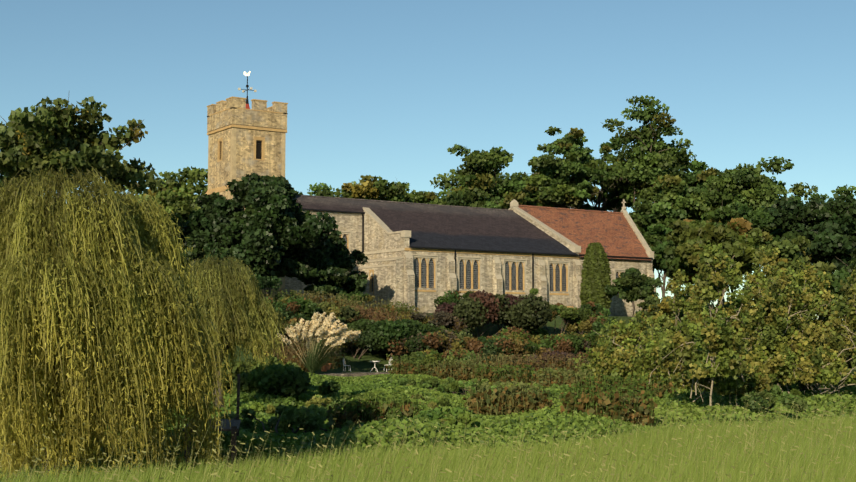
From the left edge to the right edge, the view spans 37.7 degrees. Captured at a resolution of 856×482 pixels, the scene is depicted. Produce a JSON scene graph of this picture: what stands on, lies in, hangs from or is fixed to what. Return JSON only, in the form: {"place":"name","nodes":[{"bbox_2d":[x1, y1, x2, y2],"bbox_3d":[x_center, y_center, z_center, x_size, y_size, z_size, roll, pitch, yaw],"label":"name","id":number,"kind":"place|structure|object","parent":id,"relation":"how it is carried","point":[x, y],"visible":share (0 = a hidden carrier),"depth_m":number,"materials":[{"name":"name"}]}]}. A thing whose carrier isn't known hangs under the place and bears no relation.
{"place":"outdoors","nodes":[
{"label":"outdoors","id":0,"kind":"place"},
{"bbox_2d":[277,312,360,373],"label":"pampas grass","id":1,"kind":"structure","parent":0,"point":[322,327],"depth_m":76.51,"materials":[{"name":"beige plant"}]},
{"bbox_2d":[0,389,855,481],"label":"meadow grass","id":2,"kind":"structure","parent":0,"point":[809,450],"depth_m":14.48,"materials":[{"name":"green plant"}]},
{"bbox_2d":[0,0,855,319],"label":"sky","id":3,"kind":"structure","parent":0,"point":[384,89],"materials":[{"name":"blue"}]},
{"bbox_2d":[1,313,855,479],"bbox_3d":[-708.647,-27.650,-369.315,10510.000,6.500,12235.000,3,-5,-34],"label":"ground","id":4,"kind":"structure","parent":0,"point":[363,363],"depth_m":86.70,"materials":[{"name":"green plant"}]},
{"bbox_2d":[0,96,165,198],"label":"tall tree","id":5,"kind":"object","parent":4,"relation":"on","point":[44,137],"visible":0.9,"depth_m":92.85,"materials":[{"name":"green plant"}]},
{"bbox_2d":[0,159,232,481],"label":"weeping willow","id":6,"kind":"object","parent":4,"relation":"on","point":[102,329],"visible":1,"depth_m":22.62,"materials":[{"name":"green plant"}]},
{"bbox_2d":[121,166,207,221],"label":"tree","id":7,"kind":"object","parent":4,"relation":"on","point":[174,194],"visible":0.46,"depth_m":148.23,"materials":[{"name":"green plant"}]},
{"bbox_2d":[183,374,240,470],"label":"river jetty","id":8,"kind":"object","parent":4,"relation":"on","point":[233,428],"visible":0.44,"depth_m":27.49,"materials":[{"name":"brown wood"}]},
{"bbox_2d":[175,192,280,277],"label":"yew","id":9,"kind":"object","parent":4,"relation":"on","point":[216,207],"visible":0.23,"depth_m":102.23,"materials":[{"name":"green plant"}]},
{"bbox_2d":[182,248,290,406],"bbox_3d":[-7.237,3.432,44.128,4.870,6.350,5.119,3,-5,-34],"label":"weeping willow","id":10,"kind":"object","parent":4,"relation":"on","point":[242,311],"visible":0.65,"depth_m":43.15,"materials":[{"name":"green plant"}]},
{"bbox_2d":[208,355,302,390],"bbox_3d":[-8.113,6.267,57.326,3.365,2.150,4.519,16,-17,-74],"label":"bank shrub","id":11,"kind":"object","parent":4,"relation":"on","point":[246,367],"visible":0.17,"depth_m":56.56,"materials":[{"name":"green plant"}]},
{"bbox_2d":[190,173,343,296],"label":"yew","id":12,"kind":"object","parent":4,"relation":"on","point":[278,232],"visible":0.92,"depth_m":98.05,"materials":[{"name":"green plant"}]},
{"bbox_2d":[252,273,281,291],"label":"garden shrub","id":13,"kind":"object","parent":4,"relation":"on","point":[263,282],"visible":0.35,"depth_m":94.04,"materials":[{"name":"green plant"}]},
{"bbox_2d":[231,363,311,398],"bbox_3d":[-6.229,5.685,49.413,3.169,1.743,2.751,1,-5,-10],"label":"bank shrub","id":14,"kind":"object","parent":4,"relation":"on","point":[272,378],"visible":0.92,"depth_m":48.46,"materials":[{"name":"green plant"}]},
{"bbox_2d":[204,402,342,413],"bbox_3d":[-5.201,5.903,42.227,4.989,0.951,1.466,0,-4,-4],"label":"shrub","id":15,"kind":"object","parent":4,"relation":"on","point":[259,408],"visible":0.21,"depth_m":42.06,"materials":[{"name":"green plant"}]},
{"bbox_2d":[220,404,327,433],"bbox_3d":[-4.376,5.247,36.251,3.091,1.072,2.200,-1,-4,6],"label":"bramble","id":16,"kind":"object","parent":4,"relation":"on","point":[313,416],"visible":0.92,"depth_m":35.78,"materials":[{"name":"green plant"}]},
{"bbox_2d":[266,345,308,372],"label":"wild tuft","id":17,"kind":"object","parent":4,"relation":"on","point":[292,358],"visible":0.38,"depth_m":77.50,"materials":[{"name":"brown plant"}]},
{"bbox_2d":[264,295,319,316],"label":"garden shrub","id":18,"kind":"object","parent":4,"relation":"on","point":[305,307],"visible":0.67,"depth_m":88.83,"materials":[{"name":"green plant"}]},
{"bbox_2d":[240,416,355,432],"bbox_3d":[-3.470,5.512,36.898,3.659,0.703,2.959,3,-5,-34],"label":"bramble","id":19,"kind":"object","parent":4,"relation":"on","point":[245,423],"visible":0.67,"depth_m":36.67,"materials":[{"name":"green plant"}]},
{"bbox_2d":[281,380,340,396],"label":"shrub","id":20,"kind":"object","parent":4,"relation":"on","point":[325,387],"visible":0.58,"depth_m":49.41,"materials":[{"name":"green plant"}]},
{"bbox_2d":[291,290,332,304],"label":"shrub","id":21,"kind":"object","parent":4,"relation":"on","point":[317,299],"visible":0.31,"depth_m":97.53,"materials":[{"name":"green plant"}]},
{"bbox_2d":[288,338,345,368],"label":"shrub","id":22,"kind":"object","parent":4,"relation":"on","point":[334,357],"visible":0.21,"depth_m":81.73,"materials":[{"name":"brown plant"}]},
{"bbox_2d":[272,395,371,410],"bbox_3d":[-3.557,5.915,43.834,2.688,1.011,3.152,-3,-5,34],"label":"shrub","id":23,"kind":"object","parent":4,"relation":"on","point":[317,400],"visible":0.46,"depth_m":43.19,"materials":[{"name":"green plant"}]},
{"bbox_2d":[296,182,352,197],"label":"tree","id":24,"kind":"object","parent":4,"relation":"on","point":[319,190],"visible":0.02,"depth_m":170.19,"materials":[{"name":"green plant"}]},
{"bbox_2d":[290,230,368,300],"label":"tree","id":25,"kind":"object","parent":4,"relation":"on","point":[333,253],"visible":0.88,"depth_m":103.81,"materials":[{"name":"green plant"}]},
{"bbox_2d":[301,301,359,319],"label":"garden shrub","id":26,"kind":"object","parent":4,"relation":"on","point":[329,308],"visible":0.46,"depth_m":90.73,"materials":[{"name":"green plant"}]},
{"bbox_2d":[325,293,369,309],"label":"shrub","id":27,"kind":"object","parent":4,"relation":"on","point":[337,302],"visible":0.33,"depth_m":97.34,"materials":[{"name":"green plant"}]},
{"bbox_2d":[334,291,374,303],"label":"garden shrub","id":28,"kind":"object","parent":4,"relation":"on","point":[363,296],"visible":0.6,"depth_m":99.13,"materials":[{"name":"green plant"}]},
{"bbox_2d":[329,329,386,358],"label":"garden shrub","id":29,"kind":"object","parent":4,"relation":"on","point":[371,341],"visible":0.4,"depth_m":84.47,"materials":[{"name":"green plant"}]},
{"bbox_2d":[312,371,407,376],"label":"terrace wall and patio","id":30,"kind":"structure","parent":4,"relation":"on","point":[354,374],"depth_m":77.77,"materials":[{"name":"grey stone"}]},
{"bbox_2d":[347,318,375,352],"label":"shrub","id":31,"kind":"object","parent":4,"relation":"on","point":[362,324],"visible":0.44,"depth_m":86.79,"materials":[{"name":"green plant"}]},
{"bbox_2d":[333,175,409,201],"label":"tree","id":32,"kind":"object","parent":4,"relation":"on","point":[371,188],"visible":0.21,"depth_m":164.39,"materials":[{"name":"green plant"}]},
{"bbox_2d":[323,391,425,429],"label":"tall weeds","id":33,"kind":"object","parent":4,"relation":"on","point":[349,412],"visible":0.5,"depth_m":37.70,"materials":[{"name":"green plant"}]},
{"bbox_2d":[336,397,450,408],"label":"shrub","id":34,"kind":"object","parent":4,"relation":"on","point":[435,402],"visible":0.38,"depth_m":44.36,"materials":[{"name":"green plant"}]},
{"bbox_2d":[351,304,438,330],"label":"shrub","id":35,"kind":"object","parent":4,"relation":"on","point":[375,316],"visible":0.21,"depth_m":93.52,"materials":[{"name":"green plant"}]},
{"bbox_2d":[366,296,424,316],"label":"wild tuft","id":36,"kind":"object","parent":4,"relation":"on","point":[384,306],"visible":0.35,"depth_m":98.34,"materials":[{"name":"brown plant"}]},
{"bbox_2d":[369,319,441,363],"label":"shrub","id":37,"kind":"object","parent":4,"relation":"on","point":[388,331],"visible":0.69,"depth_m":84.93,"materials":[{"name":"green plant"}]},
{"bbox_2d":[385,354,436,375],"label":"wild tuft","id":38,"kind":"object","parent":4,"relation":"on","point":[399,368],"visible":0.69,"depth_m":76.24,"materials":[{"name":"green plant"}]},
{"bbox_2d":[382,181,439,203],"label":"tree","id":39,"kind":"object","parent":4,"relation":"on","point":[424,197],"visible":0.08,"depth_m":170.12,"materials":[{"name":"green plant"}]},
{"bbox_2d":[387,312,441,327],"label":"garden shrub","id":40,"kind":"object","parent":4,"relation":"on","point":[423,318],"visible":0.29,"depth_m":91.97,"materials":[{"name":"green plant"}]},
{"bbox_2d":[387,329,457,367],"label":"garden shrub","id":41,"kind":"object","parent":4,"relation":"on","point":[401,346],"visible":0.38,"depth_m":84.03,"materials":[{"name":"green plant"}]},
{"bbox_2d":[401,348,446,368],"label":"garden shrub","id":42,"kind":"object","parent":4,"relation":"on","point":[420,354],"visible":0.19,"depth_m":81.71,"materials":[{"name":"green plant"}]},
{"bbox_2d":[374,405,474,425],"bbox_3d":[-0.164,5.498,37.664,3.274,1.078,2.114,2,-5,-20],"label":"bramble","id":43,"kind":"object","parent":4,"relation":"on","point":[457,413],"visible":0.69,"depth_m":37.42,"materials":[{"name":"green plant"}]},
{"bbox_2d":[397,377,453,387],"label":"shrub","id":44,"kind":"object","parent":4,"relation":"on","point":[432,382],"visible":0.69,"depth_m":59.70,"materials":[{"name":"green plant"}]},
{"bbox_2d":[404,331,447,367],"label":"garden shrub","id":45,"kind":"object","parent":4,"relation":"on","point":[433,341],"visible":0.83,"depth_m":83.24,"materials":[{"name":"brown plant"}]},
{"bbox_2d":[0,372,855,481],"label":"ground cover plants","id":46,"kind":"object","parent":4,"relation":"on","point":[509,425],"visible":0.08,"depth_m":38.46,"materials":[{"name":"green plant"}]},
{"bbox_2d":[426,311,466,331],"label":"garden shrub","id":47,"kind":"object","parent":4,"relation":"on","point":[448,320],"visible":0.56,"depth_m":94.45,"materials":[{"name":"brown plant"}]},
{"bbox_2d":[423,348,481,366],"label":"garden shrub","id":48,"kind":"object","parent":4,"relation":"on","point":[450,355],"visible":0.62,"depth_m":79.37,"materials":[{"name":"green plant"}]},
{"bbox_2d":[434,289,473,307],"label":"garden shrub","id":49,"kind":"object","parent":4,"relation":"on","point":[450,297],"visible":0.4,"depth_m":102.22,"materials":[{"name":"green plant"}]},
{"bbox_2d":[419,380,492,394],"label":"shrub","id":50,"kind":"object","parent":4,"relation":"on","point":[453,386],"visible":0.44,"depth_m":58.09,"materials":[{"name":"green plant"}]},
{"bbox_2d":[430,359,489,380],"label":"tall weeds","id":51,"kind":"object","parent":4,"relation":"on","point":[466,372],"visible":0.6,"depth_m":70.06,"materials":[{"name":"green plant"}]},
{"bbox_2d":[448,336,490,353],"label":"garden shrub","id":52,"kind":"object","parent":4,"relation":"on","point":[469,344],"visible":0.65,"depth_m":83.62,"materials":[{"name":"brown plant"}]},
{"bbox_2d":[426,144,536,208],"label":"tree","id":53,"kind":"object","parent":4,"relation":"on","point":[481,184],"visible":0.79,"depth_m":158.19,"materials":[{"name":"green plant"}]},
{"bbox_2d":[453,352,521,370],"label":"wild tuft","id":54,"kind":"object","parent":4,"relation":"on","point":[485,362],"visible":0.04,"depth_m":77.98,"materials":[{"name":"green plant"}]},
{"bbox_2d":[434,289,551,337],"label":"purple smoke bush","id":55,"kind":"object","parent":4,"relation":"on","point":[530,311],"visible":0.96,"depth_m":95.54,"materials":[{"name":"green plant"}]},
{"bbox_2d":[474,363,534,383],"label":"tall weeds","id":56,"kind":"object","parent":4,"relation":"on","point":[502,374],"visible":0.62,"depth_m":66.41,"materials":[{"name":"green plant"}]},
{"bbox_2d":[462,379,553,415],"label":"tall weeds","id":57,"kind":"object","parent":4,"relation":"on","point":[505,400],"visible":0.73,"depth_m":45.39,"materials":[{"name":"green plant"}]},
{"bbox_2d":[478,337,539,362],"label":"garden shrub","id":58,"kind":"object","parent":4,"relation":"on","point":[514,347],"visible":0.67,"depth_m":82.37,"materials":[{"name":"green plant"}]},
{"bbox_2d":[494,326,540,343],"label":"garden shrub","id":59,"kind":"object","parent":4,"relation":"on","point":[520,332],"visible":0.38,"depth_m":91.91,"materials":[{"name":"green plant"}]},
{"bbox_2d":[495,352,565,376],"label":"wild tuft","id":60,"kind":"object","parent":4,"relation":"on","point":[534,365],"visible":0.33,"depth_m":76.32,"materials":[{"name":"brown plant"}]},
{"bbox_2d":[528,347,574,367],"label":"garden shrub","id":61,"kind":"object","parent":4,"relation":"on","point":[544,351],"visible":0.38,"depth_m":83.06,"materials":[{"name":"green plant"}]},
{"bbox_2d":[536,332,585,353],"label":"garden shrub","id":62,"kind":"object","parent":4,"relation":"on","point":[566,343],"visible":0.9,"depth_m":90.38,"materials":[{"name":"green plant"}]},
{"bbox_2d":[547,302,578,333],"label":"garden shrub","id":63,"kind":"object","parent":4,"relation":"on","point":[568,313],"visible":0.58,"depth_m":103.38,"materials":[{"name":"green plant"}]},
{"bbox_2d":[522,126,609,208],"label":"tree","id":64,"kind":"object","parent":4,"relation":"on","point":[569,181],"visible":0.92,"depth_m":164.03,"materials":[{"name":"green plant"}]},
{"bbox_2d":[530,367,605,388],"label":"tall weeds","id":65,"kind":"object","parent":4,"relation":"on","point":[550,379],"visible":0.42,"depth_m":58.93,"materials":[{"name":"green plant"}]},
{"bbox_2d":[560,307,602,333],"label":"garden shrub","id":66,"kind":"object","parent":4,"relation":"on","point":[585,313],"visible":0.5,"depth_m":104.40,"materials":[{"name":"green plant"}]},
{"bbox_2d":[565,316,607,333],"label":"garden shrub","id":67,"kind":"object","parent":4,"relation":"on","point":[579,325],"visible":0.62,"depth_m":103.94,"materials":[{"name":"green plant"}]},
{"bbox_2d":[577,301,610,332],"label":"garden shrub","id":68,"kind":"object","parent":4,"relation":"on","point":[598,308],"visible":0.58,"depth_m":106.24,"materials":[{"name":"green plant"}]},
{"bbox_2d":[572,319,617,375],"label":"sallow","id":69,"kind":"object","parent":4,"relation":"on","point":[600,343],"visible":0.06,"depth_m":67.72,"materials":[{"name":"green plant"}]},
{"bbox_2d":[579,242,612,308],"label":"cypress column","id":70,"kind":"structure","parent":4,"relation":"on","point":[595,275],"depth_m":120.66,"materials":[{"name":"green plant"}]},
{"bbox_2d":[571,142,635,211],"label":"tree","id":71,"kind":"object","parent":4,"relation":"on","point":[609,199],"visible":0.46,"depth_m":176.73,"materials":[{"name":"green plant"}]},
{"bbox_2d":[559,383,657,425],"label":"tall weeds","id":72,"kind":"object","parent":4,"relation":"on","point":[616,405],"visible":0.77,"depth_m":40.07,"materials":[{"name":"green plant"}]},
{"bbox_2d":[580,317,645,385],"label":"sallow","id":73,"kind":"object","parent":4,"relation":"on","point":[622,335],"visible":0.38,"depth_m":60.15,"materials":[{"name":"green plant"}]},
{"bbox_2d":[577,373,675,399],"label":"tall weeds","id":74,"kind":"object","parent":4,"relation":"on","point":[659,392],"visible":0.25,"depth_m":52.36,"materials":[{"name":"green plant"}]},
{"bbox_2d":[604,267,663,319],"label":"tree","id":75,"kind":"object","parent":4,"relation":"on","point":[632,284],"visible":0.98,"depth_m":117.87,"materials":[{"name":"green plant"}]},
{"bbox_2d":[596,311,685,384],"bbox_3d":[11.213,5.799,64.227,4.656,4.467,3.904,1,-4,-7],"label":"sallow","id":76,"kind":"object","parent":4,"relation":"on","point":[642,324],"visible":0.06,"depth_m":64.15,"materials":[{"name":"green plant"}]},
{"bbox_2d":[594,95,707,272],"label":"tree","id":77,"kind":"object","parent":4,"relation":"on","point":[660,157],"visible":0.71,"depth_m":167.77,"materials":[{"name":"green plant"}]},
{"bbox_2d":[592,319,714,390],"bbox_3d":[10.836,5.573,57.099,5.544,4.041,4.785,3,-5,-34],"label":"sallow","id":78,"kind":"object","parent":4,"relation":"on","point":[627,363],"visible":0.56,"depth_m":56.75,"materials":[{"name":"green plant"}]},
{"bbox_2d":[637,223,673,297],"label":"tree","id":79,"kind":"object","parent":4,"relation":"on","point":[657,241],"visible":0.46,"depth_m":139.74,"materials":[{"name":"green plant"}]},
{"bbox_2d":[635,292,686,318],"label":"shrub","id":80,"kind":"object","parent":4,"relation":"on","point":[652,304],"visible":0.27,"depth_m":111.24,"materials":[{"name":"green plant"}]},
{"bbox_2d":[646,309,676,370],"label":"sallow","id":81,"kind":"object","parent":4,"relation":"on","point":[660,318],"visible":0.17,"depth_m":73.49,"materials":[{"name":"green plant"}]},
{"bbox_2d":[612,174,716,286],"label":"tree","id":82,"kind":"object","parent":4,"relation":"on","point":[668,208],"visible":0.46,"depth_m":149.10,"materials":[{"name":"green plant"}]},
{"bbox_2d":[664,269,699,353],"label":"sallow","id":83,"kind":"object","parent":4,"relation":"on","point":[689,309],"visible":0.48,"depth_m":64.91,"materials":[{"name":"green plant"}]},
{"bbox_2d":[672,282,707,349],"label":"sallow","id":84,"kind":"object","parent":4,"relation":"on","point":[687,290],"visible":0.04,"depth_m":67.72,"materials":[{"name":"green plant"}]},
{"bbox_2d":[664,243,728,284],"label":"tree","id":85,"kind":"object","parent":4,"relation":"on","point":[672,260],"visible":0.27,"depth_m":128.02,"materials":[{"name":"green plant"}]},
{"bbox_2d":[679,161,730,295],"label":"tree","id":86,"kind":"object","parent":4,"relation":"on","point":[697,167],"visible":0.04,"depth_m":160.14,"materials":[{"name":"green plant"}]},
{"bbox_2d":[684,170,725,304],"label":"tree","id":87,"kind":"object","parent":4,"relation":"on","point":[700,177],"visible":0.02,"depth_m":158.17,"materials":[{"name":"green plant"}]},
{"bbox_2d":[654,240,759,405],"bbox_3d":[10.004,3.259,45.086,3.787,6.611,3.646,-1,-5,12],"label":"sallow","id":88,"kind":"object","parent":4,"relation":"on","point":[717,329],"visible":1,"depth_m":44.61,"materials":[{"name":"green plant"}]},
{"bbox_2d":[665,217,764,305],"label":"autumn tree","id":89,"kind":"object","parent":4,"relation":"on","point":[738,238],"visible":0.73,"depth_m":122.98,"materials":[{"name":"green plant"}]},
{"bbox_2d":[672,298,772,405],"bbox_3d":[11.269,4.482,47.746,2.858,4.806,3.299,3,-5,-34],"label":"sallow","id":90,"kind":"object","parent":4,"relation":"on","point":[729,385],"visible":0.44,"depth_m":47.16,"materials":[{"name":"green plant"}]},
{"bbox_2d":[698,202,779,292],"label":"tree","id":91,"kind":"object","parent":4,"relation":"on","point":[759,218],"visible":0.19,"depth_m":138.91,"materials":[{"name":"green plant"}]},
{"bbox_2d":[737,245,773,298],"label":"sallow","id":92,"kind":"object","parent":4,"relation":"on","point":[753,277],"visible":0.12,"depth_m":74.95,"materials":[{"name":"green plant"}]},
{"bbox_2d":[693,156,828,286],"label":"tree","id":93,"kind":"object","parent":4,"relation":"on","point":[751,186],"visible":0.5,"depth_m":148.01,"materials":[{"name":"green plant"}]},
{"bbox_2d":[722,384,801,398],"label":"shrub","id":94,"kind":"object","parent":4,"relation":"on","point":[775,391],"visible":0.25,"depth_m":51.98,"materials":[{"name":"green plant"}]},
{"bbox_2d":[741,289,800,392],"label":"sallow","id":95,"kind":"object","parent":4,"relation":"on","point":[758,320],"visible":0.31,"depth_m":55.33,"materials":[{"name":"green plant"}]},
{"bbox_2d":[741,390,807,412],"bbox_3d":[12.022,5.820,44.203,1.970,1.171,4.044,0,-4,4],"label":"shrub","id":96,"kind":"object","parent":4,"relation":"on","point":[762,400],"visible":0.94,"depth_m":43.20,"materials":[{"name":"green plant"}]},
{"bbox_2d":[736,244,832,393],"bbox_3d":[15.670,3.857,56.539,4.535,7.623,4.981,3,-5,-34],"label":"sallow","id":97,"kind":"object","parent":4,"relation":"on","point":[783,282],"visible":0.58,"depth_m":55.83,"materials":[{"name":"green plant"}]},
{"bbox_2d":[748,293,823,394],"bbox_3d":[15.706,4.967,55.686,4.147,5.320,3.667,3,-5,-34],"label":"sallow","id":98,"kind":"object","parent":4,"relation":"on","point":[778,366],"visible":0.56,"depth_m":54.97,"materials":[{"name":"green plant"}]},
{"bbox_2d":[742,235,836,294],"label":"tree","id":99,"kind":"object","parent":4,"relation":"on","point":[792,250],"visible":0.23,"depth_m":115.06,"materials":[{"name":"green plant"}]},
{"bbox_2d":[742,290,850,395],"bbox_3d":[16.598,4.973,58.709,4.379,5.640,6.028,0,-4,-6],"label":"sallow","id":100,"kind":"object","parent":4,"relation":"on","point":[817,333],"depth_m":56.73,"materials":[{"name":"green plant"}]},
{"bbox_2d":[761,193,855,270],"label":"dark yew tree","id":101,"kind":"object","parent":4,"relation":"on","point":[830,234],"visible":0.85,"depth_m":135.88,"materials":[{"name":"green plant"}]},
{"bbox_2d":[785,258,833,392],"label":"sallow","id":102,"kind":"object","parent":4,"relation":"on","point":[800,279],"visible":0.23,"depth_m":62.51,"materials":[{"name":"green plant"}]},
{"bbox_2d":[787,267,842,387],"bbox_3d":[19.115,4.695,63.265,4.648,6.756,4.185,3,-5,-34],"label":"sallow","id":103,"kind":"object","parent":4,"relation":"on","point":[827,296],"visible":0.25,"depth_m":62.43,"materials":[{"name":"green plant"}]},
{"bbox_2d":[792,283,855,394],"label":"sallow","id":104,"kind":"object","parent":4,"relation":"on","point":[824,371],"visible":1,"depth_m":50.87,"materials":[{"name":"green plant"}]},
{"bbox_2d":[815,248,855,321],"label":"tree","id":105,"kind":"object","parent":4,"relation":"on","point":[843,273],"visible":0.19,"depth_m":109.85,"materials":[{"name":"green plant"}]},
{"bbox_2d":[819,273,855,372],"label":"tree","id":106,"kind":"object","parent":4,"relation":"on","point":[840,343],"visible":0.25,"depth_m":57.75,"materials":[{"name":"green plant"}]},
{"bbox_2d":[827,267,855,389],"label":"sallow","id":107,"kind":"object","parent":4,"relation":"on","point":[844,335],"visible":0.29,"depth_m":58.74,"materials":[{"name":"green plant"}]},
{"bbox_2d":[205,71,655,315],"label":"church","id":108,"kind":"structure","parent":0,"point":[420,255],"depth_m":116.74,"materials":[{"name":"stone"}]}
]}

